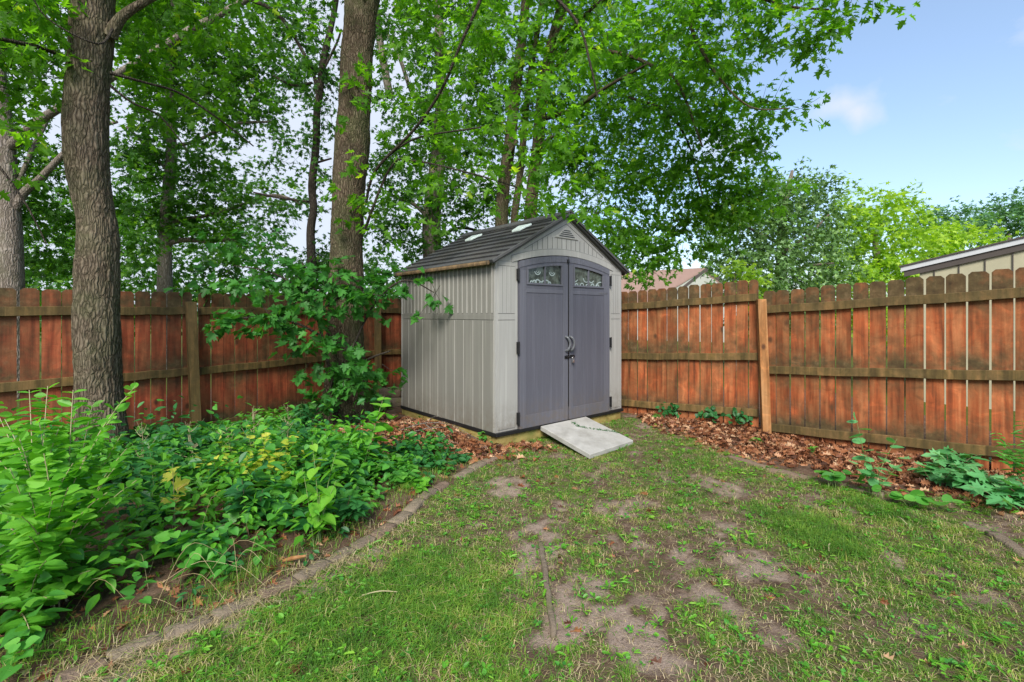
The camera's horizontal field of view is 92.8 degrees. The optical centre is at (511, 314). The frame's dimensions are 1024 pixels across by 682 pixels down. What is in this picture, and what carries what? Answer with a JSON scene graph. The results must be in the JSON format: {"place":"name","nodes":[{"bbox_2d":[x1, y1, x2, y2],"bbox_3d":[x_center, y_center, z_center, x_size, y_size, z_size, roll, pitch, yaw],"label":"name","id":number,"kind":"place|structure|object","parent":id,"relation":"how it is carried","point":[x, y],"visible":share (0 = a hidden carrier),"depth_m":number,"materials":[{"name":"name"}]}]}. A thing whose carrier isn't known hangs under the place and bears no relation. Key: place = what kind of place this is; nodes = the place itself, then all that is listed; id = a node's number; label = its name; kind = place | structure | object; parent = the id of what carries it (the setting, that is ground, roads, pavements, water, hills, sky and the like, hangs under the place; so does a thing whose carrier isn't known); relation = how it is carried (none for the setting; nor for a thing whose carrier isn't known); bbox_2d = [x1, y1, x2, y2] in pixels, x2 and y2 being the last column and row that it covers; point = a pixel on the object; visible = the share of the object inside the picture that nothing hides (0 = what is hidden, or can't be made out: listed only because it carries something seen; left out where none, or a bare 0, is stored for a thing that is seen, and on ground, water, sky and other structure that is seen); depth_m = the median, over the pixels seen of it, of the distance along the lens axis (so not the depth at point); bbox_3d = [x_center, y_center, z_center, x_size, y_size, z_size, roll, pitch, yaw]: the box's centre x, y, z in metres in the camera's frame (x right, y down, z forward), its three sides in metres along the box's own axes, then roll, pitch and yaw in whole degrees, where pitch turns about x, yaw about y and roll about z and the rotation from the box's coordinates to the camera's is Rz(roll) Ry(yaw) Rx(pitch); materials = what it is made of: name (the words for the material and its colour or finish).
{"place":"outdoors","nodes":[
{"label":"outdoors","id":0,"kind":"place"},
{"bbox_2d":[0,316,1023,681],"bbox_3d":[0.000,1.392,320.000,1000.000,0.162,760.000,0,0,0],"label":"ground","id":1,"kind":"structure","parent":0,"point":[628,614],"depth_m":2.66,"materials":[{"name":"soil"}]},
{"bbox_2d":[0,382,142,643],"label":"honeysuckle shrub","id":2,"kind":"object","parent":1,"relation":"on","point":[48,511],"visible":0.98,"depth_m":2.32,"materials":[{"name":"green plant"}]},
{"bbox_2d":[54,654,107,681],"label":"edging stone","id":3,"kind":"object","parent":1,"relation":"on","point":[66,674],"visible":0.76,"depth_m":1.93,"materials":[{"name":"beige stone"}]},
{"bbox_2d":[0,0,251,399],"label":"woodland tree","id":4,"kind":"object","parent":1,"relation":"on","point":[15,260],"visible":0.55,"depth_m":8.87,"materials":[{"name":"green plant"}]},
{"bbox_2d":[101,656,158,681],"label":"paving stone","id":5,"kind":"object","parent":1,"relation":"on","point":[130,673],"visible":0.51,"depth_m":1.97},
{"bbox_2d":[106,631,162,663],"bbox_3d":[-1.612,1.457,2.093,0.096,0.096,0.198,0,-1,36],"label":"edging stone","id":6,"kind":"object","parent":1,"relation":"on","point":[126,647],"visible":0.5,"depth_m":2.08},
{"bbox_2d":[0,0,280,447],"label":"maple tree","id":7,"kind":"object","parent":1,"relation":"on","point":[90,30],"visible":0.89,"depth_m":4.68,"materials":[{"name":"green plant"}]},
{"bbox_2d":[123,481,176,530],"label":"leafy weed","id":8,"kind":"object","parent":1,"relation":"on","point":[150,513],"visible":0.45,"depth_m":3.20,"materials":[{"name":"green plant"}]},
{"bbox_2d":[121,443,185,489],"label":"leafy weed","id":9,"kind":"object","parent":1,"relation":"on","point":[142,465],"visible":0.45,"depth_m":3.81,"materials":[{"name":"green plant"}]},
{"bbox_2d":[151,637,200,661],"bbox_3d":[-1.449,1.473,2.099,0.195,0.092,0.132,1,-1,-41],"label":"paving stone","id":10,"kind":"object","parent":1,"relation":"on","point":[175,649],"visible":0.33,"depth_m":2.09,"materials":[{"name":"beige stone"}]},
{"bbox_2d":[148,530,203,566],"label":"pokeweed plant","id":11,"kind":"object","parent":1,"relation":"on","point":[172,540],"visible":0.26,"depth_m":2.72,"materials":[{"name":"green plant"}]},
{"bbox_2d":[160,465,195,530],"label":"grape seedling","id":12,"kind":"object","parent":1,"relation":"on","point":[179,484],"visible":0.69,"depth_m":3.10,"materials":[{"name":"beige plant"}]},
{"bbox_2d":[152,419,213,452],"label":"fern weed","id":13,"kind":"object","parent":1,"relation":"on","point":[187,436],"visible":0.16,"depth_m":4.55,"materials":[{"name":"green plant"}]},
{"bbox_2d":[163,613,211,642],"bbox_3d":[-1.483,1.458,2.232,0.193,0.096,0.096,1,-3,-39],"label":"edging stone","id":14,"kind":"object","parent":1,"relation":"on","point":[181,628],"visible":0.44,"depth_m":2.21,"materials":[{"name":"grey stone"}]},
{"bbox_2d":[143,441,234,488],"bbox_3d":[-2.509,1.242,3.972,0.339,0.379,0.860,0,0,8],"label":"leafy weed","id":15,"kind":"object","parent":1,"relation":"on","point":[187,459],"visible":0.21,"depth_m":3.94,"materials":[{"name":"green plant"}]},
{"bbox_2d":[74,496,307,619],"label":"long grass","id":16,"kind":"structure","parent":1,"relation":"on","point":[199,574],"depth_m":2.50,"materials":[{"name":"plant"}]},
{"bbox_2d":[0,288,400,441],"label":"wooden fence","id":17,"kind":"object","parent":1,"relation":"on","point":[228,376],"visible":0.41,"depth_m":5.75,"materials":[{"name":"brown wood"}]},
{"bbox_2d":[188,517,246,541],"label":"leafy weed","id":18,"kind":"object","parent":1,"relation":"on","point":[209,531],"visible":0.29,"depth_m":3.03,"materials":[{"name":"green plant"}]},
{"bbox_2d":[109,0,333,369],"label":"woodland tree","id":19,"kind":"object","parent":1,"relation":"on","point":[171,216],"visible":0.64,"depth_m":11.82,"materials":[{"name":"green plant"}]},
{"bbox_2d":[197,456,248,505],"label":"pointed weed","id":20,"kind":"object","parent":1,"relation":"on","point":[217,473],"visible":0.41,"depth_m":3.63,"materials":[{"name":"green plant"}]},
{"bbox_2d":[192,420,254,453],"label":"fern weed","id":21,"kind":"object","parent":1,"relation":"on","point":[236,432],"visible":0.23,"depth_m":4.70,"materials":[{"name":"green plant"}]},
{"bbox_2d":[22,512,426,681],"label":"dry grass","id":22,"kind":"structure","parent":1,"relation":"on","point":[164,639],"depth_m":2.25,"materials":[{"name":"plant"}]},
{"bbox_2d":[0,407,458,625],"bbox_3d":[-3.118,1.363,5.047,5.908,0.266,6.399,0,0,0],"label":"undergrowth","id":23,"kind":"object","parent":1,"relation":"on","point":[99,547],"visible":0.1,"depth_m":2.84,"materials":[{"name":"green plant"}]},
{"bbox_2d":[207,613,259,639],"bbox_3d":[-1.287,1.471,2.255,0.130,0.091,0.216,-1,0,36],"label":"paving stone","id":24,"kind":"object","parent":1,"relation":"on","point":[229,626],"visible":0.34,"depth_m":2.24,"materials":[{"name":"grey stone"}]},
{"bbox_2d":[210,593,260,623],"bbox_3d":[-1.347,1.456,2.383,0.100,0.095,0.214,-2,-2,38],"label":"edging stone","id":25,"kind":"object","parent":1,"relation":"on","point":[225,610],"visible":0.41,"depth_m":2.35,"materials":[{"name":"grey stone"}]},
{"bbox_2d":[193,435,284,487],"bbox_3d":[-2.139,1.194,3.823,0.667,0.484,0.466,0,0,-26],"label":"yellowing weed","id":26,"kind":"object","parent":1,"relation":"on","point":[226,455],"visible":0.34,"depth_m":3.84,"materials":[{"name":"green"}]},
{"bbox_2d":[0,454,480,681],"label":"grass","id":27,"kind":"structure","parent":1,"relation":"on","point":[257,570],"depth_m":2.35,"materials":[{"name":"green plant"}]},
{"bbox_2d":[0,388,492,681],"bbox_3d":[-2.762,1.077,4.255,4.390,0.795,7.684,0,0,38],"label":"undergrowth","id":28,"kind":"object","parent":1,"relation":"on","point":[11,643],"visible":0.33,"depth_m":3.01,"materials":[{"name":"green plant"}]},
{"bbox_2d":[221,478,275,537],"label":"pointed weed","id":29,"kind":"object","parent":1,"relation":"on","point":[232,490],"visible":0.79,"depth_m":3.06,"materials":[{"name":"green plant"}]},
{"bbox_2d":[214,425,298,487],"bbox_3d":[-2.049,1.163,3.889,0.584,0.541,0.428,0,0,-34],"label":"yellowing weed","id":30,"kind":"object","parent":1,"relation":"on","point":[259,461],"visible":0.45,"depth_m":3.94,"materials":[{"name":"yellow"}]},
{"bbox_2d":[200,458,320,496],"bbox_3d":[-1.790,1.272,3.750,0.620,0.320,0.953,0,0,0],"label":"yellowing weed","id":31,"kind":"object","parent":1,"relation":"on","point":[283,477],"visible":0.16,"depth_m":3.73,"materials":[{"name":"green plant"}]},
{"bbox_2d":[242,430,304,481],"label":"yellowing weed","id":32,"kind":"object","parent":1,"relation":"on","point":[269,466],"visible":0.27,"depth_m":3.89,"materials":[{"name":"green"}]},
{"bbox_2d":[257,576,297,600],"bbox_3d":[-1.220,1.455,2.545,0.101,0.094,0.193,3,2,41],"label":"edging stone","id":33,"kind":"object","parent":1,"relation":"on","point":[284,583],"visible":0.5,"depth_m":2.54,"materials":[{"name":"grey stone"}]},
{"bbox_2d":[266,476,299,501],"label":"leafy weed","id":34,"kind":"object","parent":1,"relation":"on","point":[291,478],"visible":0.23,"depth_m":3.64,"materials":[{"name":"green plant"}]},
{"bbox_2d":[267,403,322,428],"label":"fern weed","id":35,"kind":"object","parent":1,"relation":"on","point":[304,416],"visible":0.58,"depth_m":5.95,"materials":[{"name":"green plant"}]},
{"bbox_2d":[273,500,323,536],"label":"pointed weed","id":36,"kind":"object","parent":1,"relation":"on","point":[301,511],"visible":0.52,"depth_m":3.03,"materials":[{"name":"green plant"}]},
{"bbox_2d":[163,224,453,424],"bbox_3d":[-2.439,0.173,5.798,3.482,2.526,1.366,0,0,0],"label":"maple sapling","id":37,"kind":"object","parent":1,"relation":"on","point":[278,317],"visible":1,"depth_m":5.74,"materials":[{"name":"green plant"}]},
{"bbox_2d":[292,558,331,583],"bbox_3d":[-1.113,1.458,2.725,0.101,0.093,0.224,0,-1,24],"label":"edging stone","id":38,"kind":"object","parent":1,"relation":"on","point":[320,563],"visible":0.48,"depth_m":2.70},
{"bbox_2d":[298,572,339,595],"bbox_3d":[-1.026,1.474,2.610,0.131,0.088,0.229,3,0,23],"label":"paving stone","id":39,"kind":"object","parent":1,"relation":"on","point":[310,583],"visible":0.28,"depth_m":2.60,"materials":[{"name":"grey stone"}]},
{"bbox_2d":[292,443,346,548],"bbox_3d":[-1.226,1.127,3.075,0.311,0.592,0.345,0,0,0],"label":"heart leaf vine","id":40,"kind":"object","parent":1,"relation":"on","point":[324,498],"visible":0.91,"depth_m":3.05,"materials":[{"name":"green plant"}]},
{"bbox_2d":[235,0,435,289],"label":"woodland tree","id":41,"kind":"object","parent":1,"relation":"on","point":[316,105],"visible":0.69,"depth_m":8.99,"materials":[{"name":"green plant"}]},
{"bbox_2d":[324,546,355,564],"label":"edging stone","id":42,"kind":"object","parent":1,"relation":"on","point":[339,555],"visible":0.44,"depth_m":2.90,"materials":[{"name":"grey stone"}]},
{"bbox_2d":[334,558,363,574],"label":"paving stone","id":43,"kind":"object","parent":1,"relation":"on","point":[354,562],"visible":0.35,"depth_m":2.82,"materials":[{"name":"grey stone"}]},
{"bbox_2d":[328,495,370,526],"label":"pointed weed","id":44,"kind":"object","parent":1,"relation":"on","point":[357,509],"visible":0.92,"depth_m":3.18,"materials":[{"name":"green plant"}]},
{"bbox_2d":[23,179,682,352],"bbox_3d":[-7.015,-1.777,14.856,25.644,6.947,10.240,0,0,0],"label":"woodland edge","id":45,"kind":"object","parent":1,"relation":"on","point":[59,278],"visible":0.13,"depth_m":13.83,"materials":[{"name":"green plant"}]},
{"bbox_2d":[333,438,388,479],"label":"redbud seedling","id":46,"kind":"object","parent":1,"relation":"on","point":[371,463],"visible":0.41,"depth_m":4.01,"materials":[{"name":"green plant"}]},
{"bbox_2d":[349,535,376,550],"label":"edging stone","id":47,"kind":"object","parent":1,"relation":"on","point":[359,543],"visible":0.46,"depth_m":3.05,"materials":[{"name":"grey stone"}]},
{"bbox_2d":[334,397,397,456],"bbox_3d":[-1.332,1.090,4.312,0.605,0.678,0.469,0,0,0],"label":"redbud seedling","id":48,"kind":"object","parent":1,"relation":"on","point":[380,426],"visible":0.54,"depth_m":4.34,"materials":[{"name":"green plant"}]},
{"bbox_2d":[355,545,385,561],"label":"paving stone","id":49,"kind":"object","parent":1,"relation":"on","point":[375,550],"visible":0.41,"depth_m":2.95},
{"bbox_2d":[368,522,395,538],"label":"edging stone","id":50,"kind":"object","parent":1,"relation":"on","point":[389,527],"visible":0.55,"depth_m":3.22,"materials":[{"name":"grey stone"}]},
{"bbox_2d":[366,456,422,483],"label":"leafy weed","id":51,"kind":"object","parent":1,"relation":"on","point":[403,473],"visible":0.74,"depth_m":4.11,"materials":[{"name":"green plant"}]},
{"bbox_2d":[389,397,400,406],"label":"field stone","id":52,"kind":"object","parent":1,"relation":"on","point":[395,402],"visible":0.4,"depth_m":7.41,"materials":[{"name":"grey stone"}]},
{"bbox_2d":[379,387,400,397],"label":"field stone","id":53,"kind":"object","parent":52,"relation":"on","point":[383,392],"visible":0.56,"depth_m":7.51,"materials":[{"name":"grey stone"}]},
{"bbox_2d":[388,511,412,525],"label":"edging stone","id":54,"kind":"object","parent":1,"relation":"on","point":[401,516],"visible":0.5,"depth_m":3.40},
{"bbox_2d":[389,476,430,492],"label":"leafy weed","id":55,"kind":"object","parent":1,"relation":"on","point":[424,481],"visible":0.8,"depth_m":3.95,"materials":[{"name":"green plant"}]},
{"bbox_2d":[403,498,425,513],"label":"edging stone","id":56,"kind":"object","parent":1,"relation":"on","point":[413,505],"visible":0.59,"depth_m":3.60,"materials":[{"name":"grey stone"}]},
{"bbox_2d":[297,407,558,466],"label":"leaf litter","id":57,"kind":"object","parent":1,"relation":"on","point":[472,446],"visible":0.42,"depth_m":5.25,"materials":[{"name":"brown plant"}]},
{"bbox_2d":[417,487,438,499],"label":"edging stone","id":58,"kind":"object","parent":1,"relation":"on","point":[430,493],"visible":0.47,"depth_m":3.84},
{"bbox_2d":[407,450,456,469],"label":"leafy weed","id":59,"kind":"object","parent":1,"relation":"on","point":[439,463],"visible":0.62,"depth_m":4.45,"materials":[{"name":"green plant"}]},
{"bbox_2d":[366,0,524,283],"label":"woodland tree","id":60,"kind":"object","parent":1,"relation":"on","point":[430,243],"visible":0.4,"depth_m":10.79,"materials":[{"name":"green plant"}]},
{"bbox_2d":[273,0,641,426],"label":"maple tree","id":61,"kind":"object","parent":1,"relation":"on","point":[347,188],"visible":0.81,"depth_m":6.10,"materials":[{"name":"green plant"}]},
{"bbox_2d":[449,452,473,462],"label":"leafy weed","id":62,"kind":"object","parent":1,"relation":"on","point":[459,458],"visible":0.92,"depth_m":4.62,"materials":[{"name":"green plant"}]},
{"bbox_2d":[453,468,473,478],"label":"edging stone","id":63,"kind":"object","parent":1,"relation":"on","point":[464,471],"visible":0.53,"depth_m":4.40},
{"bbox_2d":[32,258,905,326],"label":"wood","id":64,"kind":"object","parent":1,"relation":"on","point":[243,276],"depth_m":53.90,"materials":[{"name":"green plant"}]},
{"bbox_2d":[393,210,629,444],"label":"garden shed","id":65,"kind":"structure","parent":1,"relation":"on","point":[523,342],"depth_m":5.93,"materials":[{"name":"grey plastic"}]},
{"bbox_2d":[516,256,570,428],"bbox_3d":[0.382,0.299,5.732,0.827,2.018,0.110,0,0,-40],"label":"door","id":66,"kind":"structure","parent":65,"relation":"in","point":[542,348],"depth_m":5.73,"materials":[{"name":"plastic"}]},
{"bbox_2d":[568,257,611,418],"bbox_3d":[1.019,0.299,6.275,0.841,2.018,0.110,0,0,-40],"label":"door","id":67,"kind":"structure","parent":65,"relation":"in","point":[589,283],"depth_m":6.26,"materials":[{"name":"plastic"}]},
{"bbox_2d":[0,427,1023,681],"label":"leaf litter","id":68,"kind":"object","parent":1,"relation":"on","point":[198,603],"visible":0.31,"depth_m":2.56,"materials":[{"name":"brown plant"}]},
{"bbox_2d":[1,420,1023,681],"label":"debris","id":69,"kind":"object","parent":1,"relation":"on","point":[641,584],"visible":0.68,"depth_m":2.53,"materials":[{"name":"brown plant"}]},
{"bbox_2d":[539,541,556,640],"bbox_3d":[0.185,1.451,2.635,0.037,0.066,0.936,-1,-1,0],"label":"timber board","id":70,"kind":"object","parent":1,"relation":"on","point":[552,621],"visible":0.91,"depth_m":2.46,"materials":[{"name":"brown wood"}]},
{"bbox_2d":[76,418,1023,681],"bbox_3d":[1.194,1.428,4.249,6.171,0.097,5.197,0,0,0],"label":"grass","id":71,"kind":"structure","parent":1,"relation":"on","point":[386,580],"depth_m":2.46,"materials":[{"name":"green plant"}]},
{"bbox_2d":[82,418,1023,681],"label":"lawn weed","id":72,"kind":"object","parent":1,"relation":"on","point":[624,580],"visible":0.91,"depth_m":2.48,"materials":[{"name":"green plant"}]},
{"bbox_2d":[541,417,632,458],"bbox_3d":[0.857,1.373,5.538,0.780,0.155,1.071,0,0,-29],"label":"ramp slab","id":73,"kind":"object","parent":1,"relation":"on","point":[589,443],"depth_m":5.42,"materials":[{"name":"concrete"}]},
{"bbox_2d":[421,0,919,290],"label":"silver maple","id":74,"kind":"object","parent":1,"relation":"on","point":[700,57],"visible":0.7,"depth_m":8.18,"materials":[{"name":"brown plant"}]},
{"bbox_2d":[655,402,685,417],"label":"ivy","id":75,"kind":"object","parent":1,"relation":"on","point":[669,409],"visible":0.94,"depth_m":6.65,"materials":[{"name":"green plant"}]},
{"bbox_2d":[695,405,723,422],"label":"ivy","id":76,"kind":"object","parent":1,"relation":"on","point":[709,414],"visible":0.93,"depth_m":6.30,"materials":[{"name":"green plant"}]},
{"bbox_2d":[720,407,752,424],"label":"ivy","id":77,"kind":"object","parent":1,"relation":"on","point":[740,416],"visible":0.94,"depth_m":6.06,"materials":[{"name":"green plant"}]},
{"bbox_2d":[712,257,773,311],"bbox_3d":[5.574,-0.018,11.491,1.502,2.680,1.353,0,0,0],"label":"bright shrub","id":78,"kind":"object","parent":1,"relation":"on","point":[760,279],"visible":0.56,"depth_m":11.37,"materials":[{"name":"green plant"}]},
{"bbox_2d":[728,455,766,467],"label":"edging stone","id":79,"kind":"object","parent":1,"relation":"on","point":[751,462],"visible":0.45,"depth_m":4.72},
{"bbox_2d":[683,156,887,349],"bbox_3d":[7.081,-1.442,12.702,5.134,5.618,3.268,0,0,0],"label":"tree","id":80,"kind":"object","parent":1,"relation":"on","point":[785,246],"visible":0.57,"depth_m":12.47,"materials":[{"name":"green plant"}]},
{"bbox_2d":[767,467,812,479],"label":"edging stone","id":81,"kind":"object","parent":1,"relation":"on","point":[791,473],"visible":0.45,"depth_m":4.38,"materials":[{"name":"grey stone"}]},
{"bbox_2d":[621,267,1023,472],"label":"wooden fence","id":82,"kind":"object","parent":1,"relation":"on","point":[771,369],"visible":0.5,"depth_m":5.31,"materials":[{"name":"brown wood"}]},
{"bbox_2d":[631,407,1023,518],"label":"leaf litter","id":83,"kind":"object","parent":1,"relation":"on","point":[777,445],"visible":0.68,"depth_m":5.01,"materials":[{"name":"brown plant"}]},
{"bbox_2d":[814,469,864,488],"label":"rounded weed","id":84,"kind":"object","parent":1,"relation":"on","point":[833,476],"visible":0.97,"depth_m":4.05,"materials":[{"name":"green plant"}]},
{"bbox_2d":[848,485,884,496],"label":"edging stone","id":85,"kind":"object","parent":1,"relation":"on","point":[861,489],"visible":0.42,"depth_m":3.98,"materials":[{"name":"grey stone"}]},
{"bbox_2d":[847,412,904,497],"bbox_3d":[2.958,1.131,3.966,0.515,0.677,0.309,0,0,-26],"label":"bush seedling","id":86,"kind":"object","parent":1,"relation":"on","point":[868,472],"visible":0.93,"depth_m":3.94,"materials":[{"name":"green plant"}]},
{"bbox_2d":[813,172,949,346],"bbox_3d":[12.690,-1.739,16.780,4.489,6.370,3.691,0,0,0],"label":"lime tree","id":87,"kind":"object","parent":1,"relation":"on","point":[883,265],"visible":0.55,"depth_m":16.47,"materials":[{"name":"green plant"}]},
{"bbox_2d":[872,484,963,507],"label":"rounded weed","id":88,"kind":"object","parent":1,"relation":"on","point":[918,495],"visible":0.94,"depth_m":3.64,"materials":[{"name":"green plant"}]},
{"bbox_2d":[894,195,1001,250],"bbox_3d":[36.007,-3.779,39.995,9.166,11.248,5.430,0,0,0],"label":"distant tree","id":89,"kind":"object","parent":1,"relation":"on","point":[965,211],"visible":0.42,"depth_m":39.08,"materials":[{"name":"green plant"}]},
{"bbox_2d":[899,456,997,488],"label":"ground vine","id":90,"kind":"object","parent":1,"relation":"on","point":[939,475],"visible":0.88,"depth_m":4.12,"materials":[{"name":"green plant"}]},
{"bbox_2d":[921,446,991,469],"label":"ground vine","id":91,"kind":"object","parent":1,"relation":"on","point":[948,455],"visible":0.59,"depth_m":4.49,"materials":[{"name":"green plant"}]},
{"bbox_2d":[893,214,1021,272],"bbox_3d":[16.808,-1.145,17.930,5.538,4.989,3.038,0,0,0],"label":"lime tree","id":92,"kind":"object","parent":1,"relation":"on","point":[958,239],"visible":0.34,"depth_m":17.66,"materials":[{"name":"green plant"}]},
{"bbox_2d":[899,236,1023,410],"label":"neighbour outbuilding","id":93,"kind":"structure","parent":1,"relation":"on","point":[1005,254],"depth_m":7.61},
{"bbox_2d":[959,521,991,533],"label":"edging stone","id":94,"kind":"object","parent":1,"relation":"on","point":[983,528],"visible":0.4,"depth_m":3.27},
{"bbox_2d":[948,459,1023,493],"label":"ground vine","id":95,"kind":"object","parent":1,"relation":"on","point":[979,475],"visible":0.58,"depth_m":3.90,"materials":[{"name":"green plant"}]},
{"bbox_2d":[956,180,1023,248],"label":"distant tree","id":96,"kind":"object","parent":1,"relation":"on","point":[1016,208],"visible":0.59,"depth_m":41.53,"materials":[{"name":"green plant"}]},
{"bbox_2d":[960,477,1023,509],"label":"ground vine","id":97,"kind":"object","parent":1,"relation":"on","point":[1001,497],"visible":0.94,"depth_m":3.63,"materials":[{"name":"green plant"}]},
{"bbox_2d":[986,530,1023,558],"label":"edging stone","id":98,"kind":"object","parent":1,"relation":"on","point":[1010,544],"visible":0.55,"depth_m":3.02,"materials":[{"name":"grey stone"}]},
{"bbox_2d":[990,419,1023,483],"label":"fern sprig","id":99,"kind":"object","parent":1,"relation":"on","point":[1017,463],"visible":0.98,"depth_m":3.74,"materials":[{"name":"green plant"}]},
{"bbox_2d":[7,0,1023,307],"label":"sky","id":100,"kind":"structure","parent":0,"point":[937,100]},
{"bbox_2d":[621,268,724,341],"bbox_3d":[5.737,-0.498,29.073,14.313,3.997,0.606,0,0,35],"label":"neighbour house","id":101,"kind":"structure","parent":0,"point":[689,274],"depth_m":26.71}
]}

